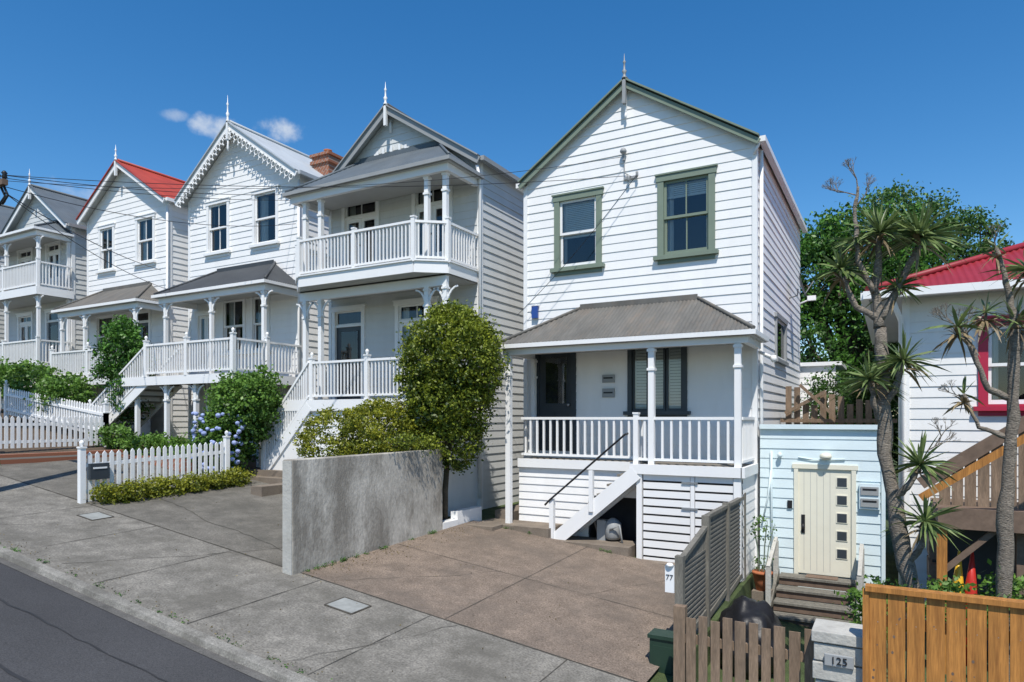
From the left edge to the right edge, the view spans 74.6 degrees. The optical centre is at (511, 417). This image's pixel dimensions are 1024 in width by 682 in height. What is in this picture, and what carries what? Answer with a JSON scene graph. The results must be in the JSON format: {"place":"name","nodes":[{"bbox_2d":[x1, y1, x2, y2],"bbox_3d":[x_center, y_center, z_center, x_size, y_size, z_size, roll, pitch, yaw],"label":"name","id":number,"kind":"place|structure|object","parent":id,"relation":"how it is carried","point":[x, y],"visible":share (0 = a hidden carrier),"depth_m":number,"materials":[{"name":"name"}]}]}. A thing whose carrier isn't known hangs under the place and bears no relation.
{"place":"outdoors","nodes":[
{"label":"outdoors","id":0,"kind":"place"},
{"bbox_2d":[0,456,191,499],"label":"neighbour driveway","id":1,"kind":"structure","parent":0,"point":[59,477],"depth_m":14.46,"materials":[{"name":"concrete"}]},
{"bbox_2d":[0,563,261,681],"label":"road","id":2,"kind":"structure","parent":0,"point":[33,648],"depth_m":6.96,"materials":[{"name":"grey asphalt"}]},
{"bbox_2d":[0,598,168,681],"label":"road crack seal","id":3,"kind":"object","parent":2,"relation":"on","point":[8,671],"visible":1,"depth_m":6.74,"materials":[{"name":"black asphalt"}]},
{"bbox_2d":[87,480,281,565],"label":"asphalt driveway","id":4,"kind":"structure","parent":0,"point":[259,518],"depth_m":12.21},
{"bbox_2d":[0,475,633,681],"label":"footpath","id":5,"kind":"structure","parent":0,"point":[191,590],"depth_m":8.39,"materials":[{"name":"concrete"}]},
{"bbox_2d":[76,512,371,614],"bbox_3d":[-4.650,2.052,10.123,6.382,0.791,0.393,0,0,30],"label":"service lid","id":6,"kind":"object","parent":5,"relation":"on","point":[347,605],"visible":1,"depth_m":8.69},
{"bbox_2d":[0,465,611,678],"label":"verge weeds","id":7,"kind":"object","parent":5,"relation":"on","point":[326,563],"visible":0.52,"depth_m":9.78,"materials":[{"name":"green plant"}]},
{"bbox_2d":[1,475,671,681],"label":"pavement joints","id":8,"kind":"object","parent":5,"relation":"on","point":[353,589],"visible":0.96,"depth_m":9.28,"materials":[{"name":"grey concrete"}]},
{"bbox_2d":[302,520,674,681],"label":"brown driveway","id":9,"kind":"structure","parent":0,"point":[588,629],"depth_m":9.76,"materials":[{"name":"brown concrete"}]},
{"bbox_2d":[0,0,1023,414],"label":"sky","id":10,"kind":"structure","parent":0,"point":[923,91],"materials":[{"name":"blue"}]},
{"bbox_2d":[89,429,987,681],"bbox_3d":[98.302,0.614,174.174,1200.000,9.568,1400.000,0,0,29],"label":"ground","id":11,"kind":"structure","parent":0,"point":[746,587],"depth_m":10.56,"materials":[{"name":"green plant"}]},
{"bbox_2d":[0,170,8,205],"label":"power pole","id":12,"kind":"object","parent":11,"relation":"on","point":[3,181],"visible":1,"depth_m":11.91,"materials":[{"name":"black metal"}]},
{"bbox_2d":[3,192,159,269],"bbox_3d":[-9.967,-4.299,16.420,0.019,0.619,9.211,0,0,-12],"label":"service wire","id":13,"kind":"object","parent":12,"relation":"attached to","point":[75,233],"visible":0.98,"depth_m":14.72,"materials":[{"name":"black metal"}]},
{"bbox_2d":[4,192,168,289],"bbox_3d":[-9.418,-3.788,15.966,0.015,0.438,8.145,0,0,-6],"label":"service wire","id":14,"kind":"object","parent":12,"relation":"attached to","point":[78,244],"visible":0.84,"depth_m":14.23,"materials":[{"name":"black metal"}]},
{"bbox_2d":[12,176,281,194],"bbox_3d":[-7.441,-5.150,14.994,0.013,1.713,6.910,0,0,27],"label":"service wire","id":15,"kind":"object","parent":12,"relation":"attached to","point":[130,188],"visible":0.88,"depth_m":13.99,"materials":[{"name":"black metal"}]},
{"bbox_2d":[7,178,290,200],"bbox_3d":[-6.868,-4.925,14.585,0.011,1.361,6.841,0,0,39],"label":"service wire","id":16,"kind":"object","parent":12,"relation":"attached to","point":[142,193],"visible":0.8,"depth_m":13.71,"materials":[{"name":"black metal"}]},
{"bbox_2d":[5,186,295,225],"bbox_3d":[-7.397,-4.649,14.970,0.013,1.115,6.905,0,0,28],"label":"service wire","id":17,"kind":"object","parent":12,"relation":"attached to","point":[132,215],"visible":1,"depth_m":13.87,"materials":[{"name":"black metal"}]},
{"bbox_2d":[7,175,621,186],"bbox_3d":[-3.341,-4.560,12.696,11.439,0.592,0.011,0,0,-8],"label":"service wire","id":18,"kind":"object","parent":12,"relation":"attached to","point":[285,186],"visible":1,"depth_m":12.53,"materials":[{"name":"black metal"}]},
{"bbox_2d":[11,157,619,188],"bbox_3d":[-3.384,-4.714,12.721,11.360,1.081,0.009,0,0,-8],"label":"service wire","id":19,"kind":"object","parent":12,"relation":"attached to","point":[304,187],"visible":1,"depth_m":12.63,"materials":[{"name":"black metal"}]},
{"bbox_2d":[0,205,14,342],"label":"balcony villa","id":20,"kind":"object","parent":11,"relation":"on","point":[6,211],"visible":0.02,"depth_m":26.90,"materials":[{"name":"grey paint"}]},
{"bbox_2d":[0,169,87,415],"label":"balcony villa","id":21,"kind":"object","parent":11,"relation":"on","point":[43,271],"visible":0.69,"depth_m":23.86,"materials":[{"name":"grey paint"}]},
{"bbox_2d":[15,311,33,363],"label":"french doors","id":22,"kind":"structure","parent":21,"relation":"in","point":[25,328],"depth_m":25.35,"materials":[{"name":"white paint"}]},
{"bbox_2d":[16,247,33,288],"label":"french doors","id":23,"kind":"structure","parent":21,"relation":"in","point":[25,255],"depth_m":25.28,"materials":[{"name":"white paint"}]},
{"bbox_2d":[43,308,59,364],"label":"front door","id":24,"kind":"structure","parent":21,"relation":"in","point":[52,325],"depth_m":24.39,"materials":[{"name":"white paint"}]},
{"bbox_2d":[44,240,61,288],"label":"french doors","id":25,"kind":"structure","parent":21,"relation":"in","point":[52,249],"depth_m":24.29,"materials":[{"name":"white paint"}]},
{"bbox_2d":[0,449,191,471],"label":"brick retaining wall","id":26,"kind":"structure","parent":11,"relation":"on","point":[12,459],"depth_m":15.79,"materials":[{"name":"red brick"}]},
{"bbox_2d":[49,146,187,438],"bbox_3d":[-11.191,-3.935,24.626,5.010,9.870,8.310,0,0,29],"label":"red roofed villa","id":27,"kind":"object","parent":11,"relation":"on","point":[160,244],"visible":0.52,"depth_m":21.65,"materials":[{"name":"white paint"}]},
{"bbox_2d":[94,314,115,361],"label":"sash window","id":28,"kind":"structure","parent":27,"relation":"in","point":[98,319],"depth_m":22.86,"materials":[{"name":"white paint"}]},
{"bbox_2d":[95,222,115,275],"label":"sash window","id":29,"kind":"structure","parent":27,"relation":"in","point":[106,232],"depth_m":22.75,"materials":[{"name":"white paint"}]},
{"bbox_2d":[129,309,151,374],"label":"front door","id":30,"kind":"structure","parent":27,"relation":"in","point":[144,316],"depth_m":21.60,"materials":[{"name":"white paint"}]},
{"bbox_2d":[132,212,156,268],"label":"sash window","id":31,"kind":"structure","parent":27,"relation":"in","point":[144,227],"depth_m":21.73,"materials":[{"name":"white paint"}]},
{"bbox_2d":[0,409,260,501],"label":"garden bed","id":32,"kind":"object","parent":11,"relation":"on","point":[67,448],"visible":0.15,"depth_m":17.84,"materials":[{"name":"soil"}]},
{"bbox_2d":[0,356,100,412],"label":"garden shrub","id":33,"kind":"object","parent":32,"relation":"on","point":[19,376],"visible":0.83,"depth_m":20.19,"materials":[{"name":"green plant"}]},
{"bbox_2d":[0,412,109,448],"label":"white picket fence","id":34,"kind":"object","parent":32,"relation":"on","point":[36,441],"visible":0.94,"depth_m":17.04,"materials":[{"name":"paint"}]},
{"bbox_2d":[3,380,109,442],"bbox_3d":[-13.389,-0.239,19.613,5.524,1.878,0.124,0,0,29],"label":"white picket fence","id":35,"kind":"object","parent":32,"relation":"on","point":[66,408],"visible":0.79,"depth_m":19.69,"materials":[{"name":"paint"}]},
{"bbox_2d":[82,314,156,429],"bbox_3d":[-11.024,-1.316,19.026,2.301,3.348,1.748,0,0,29],"label":"garden shrub","id":36,"kind":"object","parent":32,"relation":"on","point":[124,338],"visible":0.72,"depth_m":18.75,"materials":[{"name":"green plant"}]},
{"bbox_2d":[88,422,203,467],"bbox_3d":[-9.337,0.788,17.377,4.996,1.384,1.309,0,0,29],"label":"garden shrub","id":37,"kind":"object","parent":32,"relation":"on","point":[129,441],"visible":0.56,"depth_m":17.35,"materials":[{"name":"green plant"}]},
{"bbox_2d":[181,360,289,473],"bbox_3d":[-6.505,0.157,15.943,2.644,3.055,1.735,0,0,3],"label":"hydrangea bush","id":38,"kind":"object","parent":32,"relation":"on","point":[249,398],"visible":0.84,"depth_m":15.62,"materials":[{"name":"green plant"}]},
{"bbox_2d":[76,431,230,503],"bbox_3d":[-7.168,1.003,13.748,0.124,1.434,3.224,0,0,29],"label":"white picket fence","id":39,"kind":"object","parent":11,"relation":"on","point":[82,465],"visible":0.78,"depth_m":13.54,"materials":[{"name":"paint"}]},
{"bbox_2d":[88,463,109,479],"bbox_3d":[-7.755,1.000,12.616,0.130,0.300,0.350,0,0,29],"label":"letterbox","id":40,"kind":"object","parent":39,"relation":"attached to","point":[96,471],"visible":1,"depth_m":12.56,"materials":[{"name":"grey paint"}]},
{"bbox_2d":[0,545,317,681],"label":"kerb","id":41,"kind":"structure","parent":11,"relation":"on","point":[240,659],"depth_m":7.66,"materials":[{"name":"concrete"}]},
{"bbox_2d":[83,465,257,504],"bbox_3d":[-6.858,1.412,13.841,0.956,0.719,3.722,0,0,29],"label":"box hedge","id":42,"kind":"object","parent":11,"relation":"on","point":[133,490],"visible":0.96,"depth_m":13.47,"materials":[{"name":"green plant"}]},
{"bbox_2d":[86,96,342,466],"bbox_3d":[-7.075,-3.775,21.710,6.473,10.750,9.342,0,0,29],"label":"gabled villa","id":43,"kind":"object","parent":11,"relation":"on","point":[236,295],"visible":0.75,"depth_m":18.86,"materials":[{"name":"white paint"}]},
{"bbox_2d":[193,310,215,373],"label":"front door","id":44,"kind":"structure","parent":43,"relation":"in","point":[201,317],"depth_m":20.20,"materials":[{"name":"white paint"}]},
{"bbox_2d":[203,196,230,258],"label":"sash window","id":45,"kind":"structure","parent":43,"relation":"in","point":[217,210],"depth_m":19.98,"materials":[{"name":"white paint"}]},
{"bbox_2d":[217,298,257,358],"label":"sash window","id":46,"kind":"structure","parent":43,"relation":"in","point":[233,312],"depth_m":19.66,"materials":[{"name":"white paint"}]},
{"bbox_2d":[246,295,271,356],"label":"sash window","id":47,"kind":"structure","parent":43,"relation":"in","point":[252,300],"depth_m":19.04,"materials":[{"name":"white paint"}]},
{"bbox_2d":[249,184,279,250],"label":"sash window","id":48,"kind":"structure","parent":43,"relation":"in","point":[265,212],"depth_m":19.02,"materials":[{"name":"white paint"}]},
{"bbox_2d":[243,468,281,496],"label":"garden steps","id":49,"kind":"structure","parent":11,"relation":"on","point":[273,480],"depth_m":15.31,"materials":[{"name":"brown concrete"}]},
{"bbox_2d":[282,394,438,457],"bbox_3d":[-2.891,0.933,12.956,2.421,2.824,3.117,0,0,29],"label":"golden hedge","id":50,"kind":"object","parent":11,"relation":"on","point":[359,421],"visible":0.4,"depth_m":12.46,"materials":[{"name":"green plant"}]},
{"bbox_2d":[282,449,441,574],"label":"rendered garden wall","id":51,"kind":"structure","parent":11,"relation":"on","point":[335,508],"depth_m":10.67,"materials":[{"name":"grey concrete"}]},
{"bbox_2d":[379,431,449,457],"bbox_3d":[-1.790,0.488,12.054,0.842,0.518,1.714,0,0,29],"label":"overhanging creeper","id":52,"kind":"object","parent":51,"relation":"on","point":[400,439],"visible":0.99,"depth_m":12.03,"materials":[{"name":"green plant"}]},
{"bbox_2d":[261,285,477,515],"bbox_3d":[-3.325,-0.100,15.597,5.351,5.400,1.702,0,0,29],"label":"front porch","id":53,"kind":"object","parent":11,"relation":"on","point":[462,491],"visible":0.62,"depth_m":15.27,"materials":[{"name":"white paint"}]},
{"bbox_2d":[295,172,477,301],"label":"balcony","id":54,"kind":"structure","parent":53,"relation":"on","point":[412,272],"depth_m":14.68,"materials":[{"name":"white paint"}]},
{"bbox_2d":[282,141,484,216],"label":"veranda roof","id":55,"kind":"structure","parent":54,"relation":"on","point":[434,160],"depth_m":15.46,"materials":[{"name":"grey metal"}]},
{"bbox_2d":[329,116,523,509],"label":"weatherboard walls","id":56,"kind":"structure","parent":11,"relation":"on","point":[503,254],"depth_m":16.15,"materials":[{"name":"grey paint"}]},
{"bbox_2d":[330,304,366,398],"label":"front door","id":57,"kind":"structure","parent":56,"relation":"attached to","point":[348,332],"depth_m":17.09,"materials":[{"name":"white paint"}]},
{"bbox_2d":[341,201,379,268],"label":"french doors","id":58,"kind":"structure","parent":56,"relation":"attached to","point":[367,215],"depth_m":17.05,"materials":[{"name":"white paint"}]},
{"bbox_2d":[392,296,439,397],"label":"french doors","id":59,"kind":"structure","parent":56,"relation":"attached to","point":[406,310],"depth_m":16.21,"materials":[{"name":"white paint"}]},
{"bbox_2d":[333,82,519,183],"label":"gable roof","id":60,"kind":"structure","parent":56,"relation":"on","point":[376,123],"depth_m":15.96,"materials":[{"name":"white wood"}]},
{"bbox_2d":[374,120,481,498],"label":"wall fittings","id":61,"kind":"object","parent":56,"relation":"attached to","point":[479,287],"depth_m":15.00,"materials":[{"name":"white paint"}]},
{"bbox_2d":[411,186,452,259],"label":"french doors","id":62,"kind":"structure","parent":56,"relation":"attached to","point":[417,204],"depth_m":15.96,"materials":[{"name":"white paint"}]},
{"bbox_2d":[389,298,512,519],"bbox_3d":[-1.199,-0.072,13.214,2.495,4.558,2.100,0,0,29],"label":"topiary tree","id":63,"kind":"object","parent":11,"relation":"on","point":[474,346],"visible":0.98,"depth_m":12.72,"materials":[{"name":"green plant"}]},
{"bbox_2d":[442,506,481,529],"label":"white wall","id":64,"kind":"structure","parent":11,"relation":"on","point":[462,516],"depth_m":13.42,"materials":[{"name":"paint"}]},
{"bbox_2d":[465,505,674,565],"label":"concrete plinth","id":65,"kind":"structure","parent":11,"relation":"on","point":[618,547],"depth_m":12.98,"materials":[{"name":"beige concrete"}]},
{"bbox_2d":[544,432,640,539],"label":"entry stairs","id":66,"kind":"structure","parent":65,"relation":"on","point":[622,486],"depth_m":12.57,"materials":[{"name":"white paint"}]},
{"bbox_2d":[597,518,622,542],"bbox_3d":[1.887,2.152,12.735,0.567,0.503,0.376,0,0,29],"label":"gas meter","id":67,"kind":"object","parent":65,"relation":"on","point":[609,529],"visible":0.94,"depth_m":12.67,"materials":[{"name":"grey paint"}]},
{"bbox_2d":[504,343,757,581],"bbox_3d":[2.176,0.815,12.930,4.661,4.170,1.340,0,0,29],"label":"porch","id":68,"kind":"object","parent":11,"relation":"on","point":[661,508],"visible":0.84,"depth_m":12.13,"materials":[{"name":"white paint"}]},
{"bbox_2d":[647,628,672,675],"bbox_3d":[1.764,2.740,7.743,0.340,0.520,0.260,0,0,29],"label":"utility cabinet","id":69,"kind":"object","parent":11,"relation":"on","point":[661,648],"visible":0.66,"depth_m":7.65,"materials":[{"name":"green paint"}]},
{"bbox_2d":[524,89,800,566],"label":"weatherboard walls","id":70,"kind":"structure","parent":11,"relation":"on","point":[652,137],"depth_m":13.52,"materials":[{"name":"white paint"}]},
{"bbox_2d":[532,345,575,453],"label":"front door","id":71,"kind":"structure","parent":70,"relation":"attached to","point":[556,386],"depth_m":14.41,"materials":[{"name":"grey paint"}]},
{"bbox_2d":[550,186,604,276],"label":"sash window","id":72,"kind":"structure","parent":70,"relation":"attached to","point":[577,217],"depth_m":14.28,"materials":[{"name":"green paint"}]},
{"bbox_2d":[496,294,768,359],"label":"porch roof","id":73,"kind":"structure","parent":70,"relation":"attached to","point":[683,316],"depth_m":12.65,"materials":[{"name":"grey metal"}]},
{"bbox_2d":[623,338,690,416],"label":"louvred window","id":74,"kind":"structure","parent":70,"relation":"attached to","point":[671,383],"depth_m":13.34,"materials":[{"name":"glass"}]},
{"bbox_2d":[516,54,806,232],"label":"gable roof","id":75,"kind":"structure","parent":70,"relation":"on","point":[623,84],"depth_m":13.46,"materials":[{"name":"green metal"}]},
{"bbox_2d":[531,104,815,423],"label":"wall fittings","id":76,"kind":"object","parent":70,"relation":"attached to","point":[608,392],"depth_m":12.56,"materials":[{"name":"white metal"}]},
{"bbox_2d":[533,175,636,298],"bbox_3d":[1.293,-3.510,13.887,2.581,2.628,0.011,0,0,24],"label":"service wire","id":77,"kind":"object","parent":76,"relation":"attached to","point":[587,238],"visible":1,"depth_m":13.77,"materials":[{"name":"black metal"}]},
{"bbox_2d":[653,163,718,264],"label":"sash window","id":78,"kind":"structure","parent":70,"relation":"attached to","point":[685,215],"depth_m":13.21,"materials":[{"name":"green paint"}]},
{"bbox_2d":[774,312,788,366],"bbox_3d":[5.613,-1.720,15.204,0.990,1.040,1.700,0,0,29],"label":"side window","id":79,"kind":"structure","parent":70,"relation":"attached to","point":[780,342],"depth_m":15.07,"materials":[{"name":"grey paint"}]},
{"bbox_2d":[789,275,813,298],"bbox_3d":[6.942,-3.168,16.101,0.373,0.592,0.514,0,0,-12],"label":"antenna","id":80,"kind":"object","parent":70,"relation":"attached to","point":[801,285],"visible":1,"depth_m":15.99,"materials":[{"name":"grey paint"}]},
{"bbox_2d":[675,492,745,634],"bbox_3d":[2.982,2.290,9.800,0.100,2.020,4.000,0,0,29],"label":"trellis fence","id":81,"kind":"object","parent":11,"relation":"on","point":[708,577],"visible":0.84,"depth_m":9.53,"materials":[{"name":"grey wood"}]},
{"bbox_2d":[665,563,674,592],"bbox_3d":[1.899,1.925,8.095,0.110,0.350,0.107,0,0,29],"label":"street number plate","id":82,"kind":"object","parent":81,"relation":"attached to","point":[669,577],"visible":1,"depth_m":8.08,"materials":[{"name":"white paint"}]},
{"bbox_2d":[673,604,814,681],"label":"old paling fence","id":83,"kind":"object","parent":11,"relation":"on","point":[686,639],"visible":0.95,"depth_m":6.75,"materials":[{"name":"brown wood"}]},
{"bbox_2d":[710,595,786,679],"bbox_3d":[3.181,2.928,9.011,1.038,1.105,1.081,0,0,-18],"label":"tarp covered barbecue","id":84,"kind":"object","parent":11,"relation":"on","point":[747,610],"visible":0.41,"depth_m":8.79,"materials":[{"name":"black plastic"}]},
{"bbox_2d":[752,587,772,601],"bbox_3d":[4.291,3.175,11.530,0.300,0.450,0.300,0,0,29],"label":"pot stand","id":85,"kind":"object","parent":11,"relation":"on","point":[757,595],"visible":0.36,"depth_m":11.43,"materials":[{"name":"brown concrete"}]},
{"bbox_2d":[749,515,776,590],"bbox_3d":[4.279,2.301,11.559,0.539,1.299,0.526,0,0,29],"label":"potted plant","id":86,"kind":"object","parent":85,"relation":"on","point":[759,575],"visible":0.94,"depth_m":11.47,"materials":[{"name":"green plant"}]},
{"bbox_2d":[766,537,863,627],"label":"wooden steps","id":87,"kind":"structure","parent":11,"relation":"on","point":[801,606],"depth_m":11.24,"materials":[{"name":"brown wood"}]},
{"bbox_2d":[759,424,885,613],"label":"boarded wall","id":88,"kind":"structure","parent":11,"relation":"on","point":[854,447],"depth_m":11.85,"materials":[{"name":"blue paint"}]},
{"bbox_2d":[762,451,844,577],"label":"wall lights","id":89,"kind":"object","parent":88,"relation":"attached to","point":[825,456],"depth_m":12.18,"materials":[{"name":"white plastic"},{"name":"glass"},{"name":"metal"}]},
{"bbox_2d":[787,468,851,577],"bbox_3d":[5.402,1.830,11.839,1.030,1.860,0.109,0,0,29],"label":"gate door","id":90,"kind":"structure","parent":88,"relation":"attached to","point":[824,521],"depth_m":11.79,"materials":[{"name":"beige paint"}]},
{"bbox_2d":[859,483,879,509],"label":"letterboxes","id":91,"kind":"object","parent":88,"relation":"attached to","point":[869,496],"visible":1,"depth_m":11.38,"materials":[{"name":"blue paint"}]},
{"bbox_2d":[800,361,846,424],"bbox_3d":[8.708,0.750,19.142,1.350,4.500,2.300,0,0,29],"label":"lean to","id":92,"kind":"object","parent":11,"relation":"on","point":[808,368],"visible":0.04,"depth_m":18.24,"materials":[{"name":"white paint"}]},
{"bbox_2d":[811,618,862,681],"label":"letterbox","id":93,"kind":"object","parent":11,"relation":"on","point":[838,651],"visible":0.86,"depth_m":6.07,"materials":[{"name":"grey paint"}]},
{"bbox_2d":[780,384,896,424],"bbox_3d":[6.761,1.139,14.014,2.200,3.721,0.205,0,0,29],"label":"timber fence","id":94,"kind":"object","parent":11,"relation":"on","point":[841,420],"visible":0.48,"depth_m":14.14,"materials":[{"name":"brown wood"}]},
{"bbox_2d":[800,331,897,477],"bbox_3d":[9.188,-0.673,17.291,3.073,5.040,5.230,0,0,43],"label":"hedge","id":95,"kind":"object","parent":11,"relation":"on","point":[814,390],"visible":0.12,"depth_m":16.55,"materials":[{"name":"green plant"}]},
{"bbox_2d":[800,189,969,432],"bbox_3d":[10.977,-1.815,20.960,6.954,10.085,4.752,0,0,0],"label":"broadleaf tree","id":96,"kind":"object","parent":11,"relation":"on","point":[846,347],"visible":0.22,"depth_m":20.27,"materials":[{"name":"green plant"}]},
{"bbox_2d":[805,156,976,681],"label":"cabbage tree","id":97,"kind":"object","parent":11,"relation":"on","point":[919,232],"visible":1,"depth_m":7.34,"materials":[{"name":"green plant"}]},
{"bbox_2d":[832,559,1023,645],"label":"garden shrub","id":98,"kind":"object","parent":11,"relation":"on","point":[947,585],"visible":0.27,"depth_m":7.18,"materials":[{"name":"green plant"}]},
{"bbox_2d":[846,174,1023,266],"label":"jacaranda tree","id":99,"kind":"object","parent":11,"relation":"on","point":[970,220],"visible":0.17,"depth_m":21.50,"materials":[{"name":"green plant"}]},
{"bbox_2d":[861,242,1023,601],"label":"red roofed cottage","id":100,"kind":"structure","parent":11,"relation":"on","point":[918,410],"depth_m":10.99,"materials":[{"name":"white paint"}]},
{"bbox_2d":[973,314,1023,415],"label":"window","id":101,"kind":"structure","parent":100,"relation":"in","point":[994,357],"depth_m":10.68,"materials":[{"name":"paint"}]},
{"bbox_2d":[863,583,1023,681],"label":"pine paling fence","id":102,"kind":"object","parent":11,"relation":"on","point":[998,635],"visible":1,"depth_m":5.58,"materials":[{"name":"wood"}]},
{"bbox_2d":[952,551,976,665],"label":"kayak paddles","id":103,"kind":"object","parent":11,"relation":"on","point":[971,575],"visible":0.31,"depth_m":9.25,"materials":[{"name":"red plastic"}]},
{"bbox_2d":[917,416,1023,673],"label":"timber deck","id":104,"kind":"structure","parent":11,"relation":"on","point":[975,520],"depth_m":9.59,"materials":[{"name":"brown wood"}]},
{"bbox_2d":[918,223,1023,681],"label":"cabbage tree","id":105,"kind":"object","parent":11,"relation":"on","point":[1004,523],"visible":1,"depth_m":6.87,"materials":[{"name":"green plant"}]}
]}

